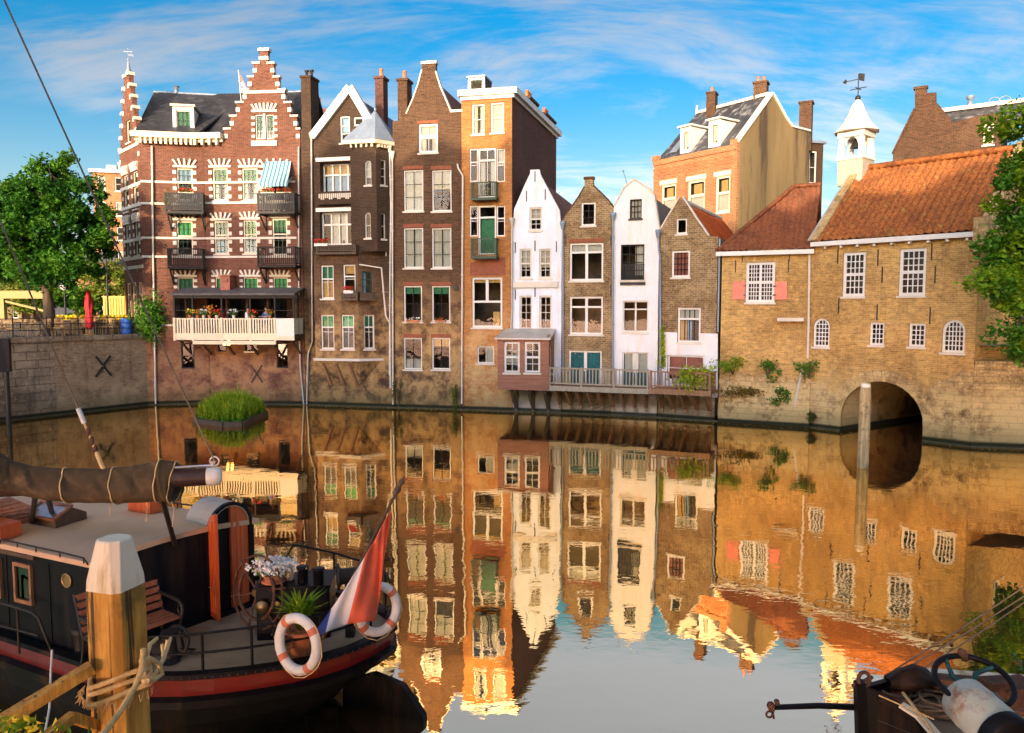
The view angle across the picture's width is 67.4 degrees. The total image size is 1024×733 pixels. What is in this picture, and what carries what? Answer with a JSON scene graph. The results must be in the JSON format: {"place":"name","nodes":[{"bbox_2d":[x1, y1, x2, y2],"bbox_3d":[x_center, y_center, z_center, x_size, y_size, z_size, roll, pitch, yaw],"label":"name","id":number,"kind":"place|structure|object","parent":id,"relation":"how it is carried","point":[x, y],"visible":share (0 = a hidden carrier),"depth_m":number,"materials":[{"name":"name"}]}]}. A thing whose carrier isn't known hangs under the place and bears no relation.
{"place":"outdoors","nodes":[
{"label":"outdoors","id":0,"kind":"place"},
{"bbox_2d":[0,291,42,326],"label":"beam bridge","id":1,"kind":"structure","parent":0,"point":[5,296],"depth_m":59.76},
{"bbox_2d":[0,709,90,732],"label":"quay weeds","id":2,"kind":"object","parent":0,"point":[17,725],"visible":1,"depth_m":4.59,"materials":[{"name":"green plant"}]},
{"bbox_2d":[88,163,122,260],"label":"apartment block","id":3,"kind":"structure","parent":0,"point":[111,177],"depth_m":84.46,"materials":[{"name":"orange paint"}]},
{"bbox_2d":[1,308,1007,345],"bbox_3d":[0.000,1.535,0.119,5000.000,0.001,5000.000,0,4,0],"label":"ground","id":4,"kind":"structure","parent":0,"point":[59,311],"depth_m":48.69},
{"bbox_2d":[0,279,68,322],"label":"street tree","id":5,"kind":"object","parent":4,"relation":"on","point":[15,286],"visible":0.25,"depth_m":64.92,"materials":[{"name":"green plant"}]},
{"bbox_2d":[0,147,120,335],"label":"broadleaf tree","id":6,"kind":"object","parent":4,"relation":"on","point":[36,205],"visible":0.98,"depth_m":39.84,"materials":[{"name":"green plant"}]},
{"bbox_2d":[52,281,103,318],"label":"street tree","id":7,"kind":"object","parent":4,"relation":"on","point":[75,300],"visible":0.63,"depth_m":64.98,"materials":[{"name":"green plant"}]},
{"bbox_2d":[84,290,95,334],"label":"parasol","id":8,"kind":"object","parent":4,"relation":"on","point":[88,306],"visible":0.89,"depth_m":41.78,"materials":[{"name":"red fabric"}]},
{"bbox_2d":[78,257,124,302],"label":"street tree","id":9,"kind":"object","parent":4,"relation":"on","point":[116,275],"visible":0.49,"depth_m":65.20,"materials":[{"name":"green plant"}]},
{"bbox_2d":[103,296,125,315],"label":"yellow container","id":10,"kind":"object","parent":4,"relation":"on","point":[116,305],"visible":0.47,"depth_m":56.79,"materials":[{"name":"metal"}]},
{"bbox_2d":[118,48,325,404],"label":"ornate brick house","id":11,"kind":"structure","parent":4,"relation":"on","point":[226,235],"depth_m":43.68,"materials":[{"name":"brown brick"}]},
{"bbox_2d":[126,287,168,349],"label":"hanging bush","id":12,"kind":"object","parent":11,"relation":"attached to","point":[142,318],"visible":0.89,"depth_m":43.29,"materials":[{"name":"green plant"}]},
{"bbox_2d":[176,168,192,201],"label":"window","id":13,"kind":"structure","parent":11,"relation":"in","point":[183,174],"depth_m":43.75,"materials":[{"name":"white glass"}]},
{"bbox_2d":[176,221,192,255],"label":"window","id":14,"kind":"structure","parent":11,"relation":"in","point":[184,228],"depth_m":43.99,"materials":[{"name":"beige paint"}]},
{"bbox_2d":[181,343,194,368],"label":"window","id":15,"kind":"structure","parent":11,"relation":"in","point":[188,360],"depth_m":44.45,"materials":[{"name":"black glass"}]},
{"bbox_2d":[211,168,228,201],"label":"window","id":16,"kind":"structure","parent":11,"relation":"in","point":[220,191],"depth_m":43.78,"materials":[{"name":"beige paint"}]},
{"bbox_2d":[213,221,229,254],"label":"window","id":17,"kind":"structure","parent":11,"relation":"in","point":[221,227],"depth_m":44.01,"materials":[{"name":"white glass"}]},
{"bbox_2d":[209,298,239,332],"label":"glazed door","id":18,"kind":"structure","parent":11,"relation":"in","point":[234,303],"depth_m":45.14,"materials":[{"name":"black paint"}]},
{"bbox_2d":[228,298,259,332],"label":"glazed door","id":19,"kind":"structure","parent":11,"relation":"in","point":[255,303],"depth_m":45.27,"materials":[{"name":"black paint"}]},
{"bbox_2d":[241,168,257,201],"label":"window","id":20,"kind":"structure","parent":11,"relation":"in","point":[250,190],"depth_m":43.64,"materials":[{"name":"white glass"}]},
{"bbox_2d":[242,220,256,254],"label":"window","id":21,"kind":"structure","parent":11,"relation":"in","point":[250,228],"depth_m":43.88,"materials":[{"name":"white glass"}]},
{"bbox_2d":[272,219,286,255],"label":"window","id":22,"kind":"structure","parent":11,"relation":"in","point":[279,225],"depth_m":43.73,"materials":[{"name":"beige paint"}]},
{"bbox_2d":[299,68,395,406],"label":"turreted brick house","id":23,"kind":"structure","parent":4,"relation":"on","point":[347,142],"depth_m":42.64,"materials":[{"name":"brown brick"}]},
{"bbox_2d":[320,265,334,299],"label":"window","id":24,"kind":"structure","parent":23,"relation":"in","point":[327,273],"depth_m":42.65,"materials":[{"name":"white paint"}]},
{"bbox_2d":[320,315,334,350],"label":"window","id":25,"kind":"structure","parent":23,"relation":"in","point":[327,321],"depth_m":42.84,"materials":[{"name":"white paint"}]},
{"bbox_2d":[322,212,350,244],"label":"window","id":26,"kind":"structure","parent":23,"relation":"in","point":[336,226],"depth_m":43.35,"materials":[{"name":"white glass"}]},
{"bbox_2d":[323,163,350,191],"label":"window","id":27,"kind":"structure","parent":23,"relation":"in","point":[336,176],"depth_m":43.25,"materials":[{"name":"white paint"}]},
{"bbox_2d":[340,315,354,350],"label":"window","id":28,"kind":"structure","parent":23,"relation":"in","point":[347,320],"depth_m":42.58,"materials":[{"name":"white paint"}]},
{"bbox_2d":[390,60,462,408],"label":"neck gable house","id":29,"kind":"structure","parent":4,"relation":"on","point":[426,157],"depth_m":41.96,"materials":[{"name":"brown brick"}]},
{"bbox_2d":[402,286,422,322],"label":"window","id":30,"kind":"structure","parent":29,"relation":"in","point":[412,294],"depth_m":43.35,"materials":[{"name":"white paint"}]},
{"bbox_2d":[402,338,422,370],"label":"window","id":31,"kind":"structure","parent":29,"relation":"in","point":[412,346],"depth_m":42.78,"materials":[{"name":"white paint"}]},
{"bbox_2d":[402,170,423,212],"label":"window","id":32,"kind":"structure","parent":29,"relation":"in","point":[413,179],"depth_m":41.95,"materials":[{"name":"white glass"}]},
{"bbox_2d":[402,228,423,269],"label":"window","id":33,"kind":"structure","parent":29,"relation":"in","point":[413,237],"depth_m":42.21,"materials":[{"name":"white glass"}]},
{"bbox_2d":[417,124,438,154],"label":"window","id":34,"kind":"structure","parent":29,"relation":"in","point":[428,133],"depth_m":41.52,"materials":[{"name":"white glass"}]},
{"bbox_2d":[431,286,450,322],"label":"window","id":35,"kind":"structure","parent":29,"relation":"in","point":[440,294],"depth_m":43.08,"materials":[{"name":"white paint"}]},
{"bbox_2d":[431,338,450,370],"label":"window","id":36,"kind":"structure","parent":29,"relation":"in","point":[440,346],"depth_m":42.37,"materials":[{"name":"white paint"}]},
{"bbox_2d":[431,170,452,212],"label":"window","id":37,"kind":"structure","parent":29,"relation":"in","point":[441,179],"depth_m":41.65,"materials":[{"name":"white glass"}]},
{"bbox_2d":[431,228,452,269],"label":"window","id":38,"kind":"structure","parent":29,"relation":"in","point":[441,237],"depth_m":41.85,"materials":[{"name":"white glass"}]},
{"bbox_2d":[457,75,561,409],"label":"flat cornice house","id":39,"kind":"structure","parent":4,"relation":"on","point":[510,135],"depth_m":41.34,"materials":[{"name":"orange brick"}]},
{"bbox_2d":[471,104,484,135],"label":"window","id":40,"kind":"structure","parent":39,"relation":"in","point":[477,110],"depth_m":40.86,"materials":[{"name":"white paint"}]},
{"bbox_2d":[470,206,487,235],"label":"window","id":41,"kind":"structure","parent":39,"relation":"in","point":[473,209],"depth_m":42.04,"materials":[{"name":"white paint"}]},
{"bbox_2d":[470,149,488,185],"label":"window","id":42,"kind":"structure","parent":39,"relation":"in","point":[473,152],"depth_m":41.90,"materials":[{"name":"white paint"}]},
{"bbox_2d":[476,346,494,364],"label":"window","id":43,"kind":"structure","parent":39,"relation":"in","point":[485,354],"depth_m":41.71,"materials":[{"name":"white paint"}]},
{"bbox_2d":[471,277,502,328],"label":"window","id":44,"kind":"structure","parent":39,"relation":"in","point":[485,314],"depth_m":42.76,"materials":[{"name":"white paint"}]},
{"bbox_2d":[478,148,503,197],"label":"window","id":45,"kind":"structure","parent":39,"relation":"in","point":[491,152],"depth_m":40.99,"materials":[{"name":"white paint"}]},
{"bbox_2d":[478,205,503,253],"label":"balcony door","id":46,"kind":"structure","parent":39,"relation":"in","point":[486,225],"depth_m":41.22,"materials":[{"name":"white paint"}]},
{"bbox_2d":[489,102,504,134],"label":"window","id":47,"kind":"structure","parent":39,"relation":"in","point":[497,109],"depth_m":40.58,"materials":[{"name":"white glass"}]},
{"bbox_2d":[494,169,571,412],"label":"white pointed house","id":48,"kind":"structure","parent":4,"relation":"on","point":[533,336],"depth_m":40.41,"materials":[{"name":"paint"}]},
{"bbox_2d":[502,342,520,374],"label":"window","id":49,"kind":"structure","parent":48,"relation":"in","point":[512,357],"depth_m":39.92,"materials":[{"name":"white paint"}]},
{"bbox_2d":[518,249,532,279],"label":"window","id":50,"kind":"structure","parent":48,"relation":"in","point":[525,254],"depth_m":40.77,"materials":[{"name":"white wood"}]},
{"bbox_2d":[520,296,531,328],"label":"window","id":51,"kind":"structure","parent":48,"relation":"in","point":[525,301],"depth_m":42.30,"materials":[{"name":"white wood"}]},
{"bbox_2d":[528,207,542,231],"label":"window","id":52,"kind":"structure","parent":48,"relation":"in","point":[535,213],"depth_m":40.44,"materials":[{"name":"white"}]},
{"bbox_2d":[538,249,551,279],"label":"window","id":53,"kind":"structure","parent":48,"relation":"in","point":[545,254],"depth_m":40.52,"materials":[{"name":"white wood"}]},
{"bbox_2d":[540,296,551,328],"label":"window","id":54,"kind":"structure","parent":48,"relation":"in","point":[545,301],"depth_m":42.09,"materials":[{"name":"white wood"}]},
{"bbox_2d":[560,176,615,413],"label":"brown gable house","id":55,"kind":"structure","parent":4,"relation":"on","point":[587,224],"depth_m":39.99,"materials":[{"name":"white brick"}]},
{"bbox_2d":[569,350,601,385],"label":"door","id":56,"kind":"structure","parent":55,"relation":"in","point":[577,359],"depth_m":40.31,"materials":[{"name":"white paint"}]},
{"bbox_2d":[568,242,603,282],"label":"window","id":57,"kind":"structure","parent":55,"relation":"in","point":[586,259],"depth_m":41.11,"materials":[{"name":"white paint"}]},
{"bbox_2d":[568,296,603,335],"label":"window","id":58,"kind":"structure","parent":55,"relation":"in","point":[586,313],"depth_m":41.39,"materials":[{"name":"white paint"}]},
{"bbox_2d":[580,202,596,227],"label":"window","id":59,"kind":"structure","parent":55,"relation":"in","point":[588,215],"depth_m":39.76,"materials":[{"name":"white paint"}]},
{"bbox_2d":[549,367,648,411],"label":"water terrace","id":60,"kind":"structure","parent":55,"relation":"attached to","point":[581,387],"depth_m":38.96,"materials":[{"name":"grey wood"}]},
{"bbox_2d":[611,170,670,415],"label":"white bell house","id":61,"kind":"structure","parent":4,"relation":"on","point":[641,211],"depth_m":39.06,"materials":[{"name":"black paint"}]},
{"bbox_2d":[619,244,644,281],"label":"window","id":62,"kind":"structure","parent":61,"relation":"in","point":[631,255],"depth_m":39.23,"materials":[{"name":"black glass"}]},
{"bbox_2d":[621,301,648,333],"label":"window","id":63,"kind":"structure","parent":61,"relation":"in","point":[635,313],"depth_m":40.55,"materials":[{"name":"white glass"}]},
{"bbox_2d":[622,352,647,386],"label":"door","id":64,"kind":"structure","parent":61,"relation":"in","point":[631,360],"depth_m":39.43,"materials":[{"name":"white wood"}]},
{"bbox_2d":[658,197,751,419],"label":"red roofed gable house","id":65,"kind":"structure","parent":4,"relation":"on","point":[693,236],"depth_m":38.08,"materials":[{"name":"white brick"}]},
{"bbox_2d":[670,250,690,278],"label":"window","id":66,"kind":"structure","parent":65,"relation":"in","point":[680,259],"depth_m":38.16,"materials":[{"name":"white paint"}]},
{"bbox_2d":[649,370,716,414],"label":"water terrace","id":67,"kind":"structure","parent":65,"relation":"attached to","point":[668,390],"depth_m":37.33,"materials":[{"name":"grey wood"}]},
{"bbox_2d":[666,364,716,394],"bbox_3d":[8.575,0.617,36.682,2.574,1.558,1.136,0,4,0],"label":"yellow bush","id":68,"kind":"object","parent":67,"relation":"on","point":[694,376],"visible":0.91,"depth_m":36.60,"materials":[{"name":"green plant"}]},
{"bbox_2d":[668,355,704,380],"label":"window","id":69,"kind":"structure","parent":65,"relation":"in","point":[674,361],"depth_m":38.54,"materials":[{"name":"white paint"}]},
{"bbox_2d":[676,308,700,344],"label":"window","id":70,"kind":"structure","parent":65,"relation":"in","point":[689,319],"depth_m":38.27,"materials":[{"name":"white paint"}]},
{"bbox_2d":[652,76,826,250],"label":"orange brick house","id":71,"kind":"structure","parent":4,"relation":"on","point":[736,165],"depth_m":53.78,"materials":[{"name":"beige brick"}]},
{"bbox_2d":[662,183,675,208],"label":"window","id":72,"kind":"structure","parent":71,"relation":"in","point":[668,191],"depth_m":56.32,"materials":[{"name":"beige paint"}]},
{"bbox_2d":[688,179,704,207],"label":"window","id":73,"kind":"structure","parent":71,"relation":"in","point":[697,187],"depth_m":54.18,"materials":[{"name":"beige paint"}]},
{"bbox_2d":[715,175,729,213],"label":"window","id":74,"kind":"structure","parent":71,"relation":"in","point":[723,182],"depth_m":52.38,"materials":[{"name":"beige paint"}]},
{"bbox_2d":[715,182,820,427],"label":"shuttered house","id":75,"kind":"structure","parent":4,"relation":"on","point":[764,300],"depth_m":36.60,"materials":[{"name":"brown brick"}]},
{"bbox_2d":[713,385,767,397],"bbox_3d":[11.286,1.207,36.653,3.609,0.674,0.789,0,4,-5],"label":"wall plant","id":76,"kind":"object","parent":75,"relation":"attached to","point":[753,391],"depth_m":36.67,"materials":[{"name":"green plant"}]},
{"bbox_2d":[744,262,775,303],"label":"window","id":77,"kind":"structure","parent":75,"relation":"in","point":[760,282],"depth_m":36.73,"materials":[{"name":"white paint"}]},
{"bbox_2d":[806,73,1023,444],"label":"water gate house","id":78,"kind":"structure","parent":4,"relation":"on","point":[893,254],"depth_m":33.38,"materials":[{"name":"brown brick"}]},
{"bbox_2d":[811,318,829,348],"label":"window","id":79,"kind":"structure","parent":78,"relation":"in","point":[826,344],"depth_m":35.39,"materials":[{"name":"white paint"}]},
{"bbox_2d":[840,252,865,298],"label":"window","id":80,"kind":"structure","parent":78,"relation":"in","point":[854,262],"depth_m":34.37,"materials":[{"name":"white paint"}]},
{"bbox_2d":[867,322,884,347],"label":"window","id":81,"kind":"structure","parent":78,"relation":"in","point":[877,329],"depth_m":33.63,"materials":[{"name":"white paint"}]},
{"bbox_2d":[896,248,926,297],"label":"window","id":82,"kind":"structure","parent":78,"relation":"in","point":[912,279],"depth_m":32.58,"materials":[{"name":"white paint"}]},
{"bbox_2d":[906,323,925,348],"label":"window","id":83,"kind":"structure","parent":78,"relation":"in","point":[917,331],"depth_m":32.39,"materials":[{"name":"white paint"}]},
{"bbox_2d":[939,320,965,355],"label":"window","id":84,"kind":"structure","parent":78,"relation":"in","point":[953,330],"depth_m":31.37,"materials":[{"name":"white paint"}]},
{"bbox_2d":[892,85,1023,160],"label":"stepped brown house","id":85,"kind":"structure","parent":4,"relation":"on","point":[932,127],"depth_m":43.10,"materials":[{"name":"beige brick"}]},
{"bbox_2d":[0,404,1023,732],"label":"canal water","id":86,"kind":"structure","parent":0,"point":[662,578],"depth_m":18.10,"materials":[{"name":"brown liquid"}]},
{"bbox_2d":[0,339,11,435],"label":"sign box","id":87,"kind":"object","parent":86,"relation":"in","point":[5,359],"visible":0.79,"depth_m":33.42,"materials":[{"name":"metal"}]},
{"bbox_2d":[0,336,56,419],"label":"block quay wall","id":88,"kind":"structure","parent":86,"relation":"in","point":[32,384],"depth_m":38.80,"materials":[{"name":"stone"}]},
{"bbox_2d":[0,315,136,337],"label":"quay railing","id":89,"kind":"object","parent":88,"relation":"on","point":[46,324],"visible":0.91,"depth_m":40.45,"materials":[{"name":"metal"}]},
{"bbox_2d":[54,333,147,413],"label":"brick quay wall","id":90,"kind":"structure","parent":86,"relation":"in","point":[105,371],"depth_m":41.74,"materials":[{"name":"stone"}]},
{"bbox_2d":[86,534,150,732],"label":"mooring post","id":91,"kind":"object","parent":86,"relation":"in","point":[116,611],"visible":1,"depth_m":5.63,"materials":[{"name":"brown wood"}]},
{"bbox_2d":[0,661,100,732],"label":"timber brace","id":92,"kind":"object","parent":91,"relation":"attached to","point":[38,699],"visible":0.87,"depth_m":5.38,"materials":[{"name":"brown wood"}]},
{"bbox_2d":[75,637,171,732],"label":"mooring rope","id":93,"kind":"object","parent":91,"relation":"attached to","point":[146,676],"visible":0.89,"depth_m":5.59,"materials":[{"name":"beige fabric"}]},
{"bbox_2d":[0,0,426,732],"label":"canal barge","id":94,"kind":"object","parent":86,"relation":"on","point":[224,672],"visible":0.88,"depth_m":10.32,"materials":[{"name":"metal"}]},
{"bbox_2d":[12,561,33,605],"bbox_3d":[-6.632,2.942,10.420,0.374,0.557,0.039,2,5,25],"label":"window","id":95,"kind":"structure","parent":94,"relation":"in","point":[23,587],"depth_m":10.42,"materials":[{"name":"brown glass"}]},
{"bbox_2d":[72,579,183,664],"bbox_3d":[-4.953,3.320,9.978,0.690,0.951,1.112,3,5,34],"label":"deck bench","id":96,"kind":"object","parent":94,"relation":"on","point":[162,616],"visible":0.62,"depth_m":10.23,"materials":[{"name":"brown wood"}]},
{"bbox_2d":[207,514,220,621],"bbox_3d":[-4.311,2.863,11.027,0.123,1.551,0.315,-4,6,-40],"label":"door","id":97,"kind":"structure","parent":94,"relation":"in","point":[212,525],"depth_m":10.96,"materials":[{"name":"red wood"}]},
{"bbox_2d":[218,507,231,611],"bbox_3d":[-4.207,2.846,11.446,0.001,1.581,0.630,3,5,35],"label":"doorway","id":98,"kind":"structure","parent":94,"relation":"in","point":[223,517],"depth_m":11.38,"materials":[{"name":"black paint"}]},
{"bbox_2d":[228,506,249,607],"bbox_3d":[-4.107,2.822,11.564,0.071,1.551,0.315,2,5,29],"label":"door","id":99,"kind":"structure","parent":94,"relation":"in","point":[238,535],"depth_m":11.51,"materials":[{"name":"red wood"}]},
{"bbox_2d":[245,555,306,585],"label":"flowers","id":100,"kind":"object","parent":94,"relation":"on","point":[281,565],"visible":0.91,"depth_m":10.54,"materials":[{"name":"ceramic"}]},
{"bbox_2d":[274,613,321,677],"bbox_3d":[-2.653,3.464,9.515,0.758,0.820,0.155,2,5,25],"label":"lifebuoy","id":101,"kind":"object","parent":94,"relation":"hanging from","point":[289,665],"visible":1,"depth_m":9.46,"materials":[{"name":"white plastic"}]},
{"bbox_2d":[270,587,326,658],"bbox_3d":[-2.757,3.329,9.980,0.808,0.923,0.758,0,4,0],"label":"spiky plant","id":102,"kind":"object","parent":94,"relation":"on","point":[300,648],"visible":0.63,"depth_m":9.90,"materials":[{"name":"green plant"}]},
{"bbox_2d":[317,476,404,638],"bbox_3d":[-1.946,2.485,9.931,1.486,1.924,0.284,-4,6,-42],"label":"stern flag","id":103,"kind":"object","parent":94,"relation":"attached to","point":[357,601],"visible":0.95,"depth_m":9.90,"materials":[{"name":"red fabric"}]},
{"bbox_2d":[354,582,401,640],"bbox_3d":[-1.826,3.326,10.437,0.752,0.767,0.222,-3,6,-38],"label":"lifebuoy","id":104,"kind":"object","parent":94,"relation":"attached to","point":[392,593],"visible":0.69,"depth_m":10.48,"materials":[{"name":"white plastic"}]},
{"bbox_2d":[192,383,267,426],"bbox_3d":[-14.285,1.608,39.200,3.624,1.971,6.819,-1,5,-12],"label":"floating planter","id":105,"kind":"object","parent":86,"relation":"on","point":[236,408],"visible":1,"depth_m":37.35,"materials":[{"name":"green plant"}]},
{"bbox_2d":[0,403,1023,448],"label":"wet kerb","id":106,"kind":"structure","parent":86,"relation":"in","point":[500,410],"depth_m":40.54,"materials":[{"name":"black stone"}]},
{"bbox_2d":[857,383,870,468],"bbox_3d":[12.275,2.566,26.804,0.380,3.953,0.361,0,4,0],"label":"mooring pole","id":107,"kind":"object","parent":86,"relation":"in","point":[864,426],"visible":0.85,"depth_m":26.63,"materials":[{"name":"wood"}]},
{"bbox_2d":[765,648,1023,732],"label":"work boat","id":108,"kind":"object","parent":86,"relation":"on","point":[912,698],"visible":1,"depth_m":8.48,"materials":[{"name":"black paint"}]},
{"bbox_2d":[895,586,1023,668],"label":"mooring lines","id":109,"kind":"object","parent":108,"relation":"on","point":[950,651],"visible":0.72,"depth_m":9.16,"materials":[{"name":"fabric"}]},
{"bbox_2d":[971,360,1023,446],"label":"golden quay wall","id":110,"kind":"structure","parent":86,"relation":"in","point":[998,405],"depth_m":30.54,"materials":[{"name":"brick"}]},
{"bbox_2d":[952,95,1023,367],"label":"chestnut tree","id":111,"kind":"object","parent":110,"relation":"on","point":[999,278],"visible":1,"depth_m":24.37,"materials":[{"name":"green plant"}]},
{"bbox_2d":[0,0,1023,307],"label":"sky","id":112,"kind":"structure","parent":0,"point":[618,79],"materials":[{"name":"blue"}]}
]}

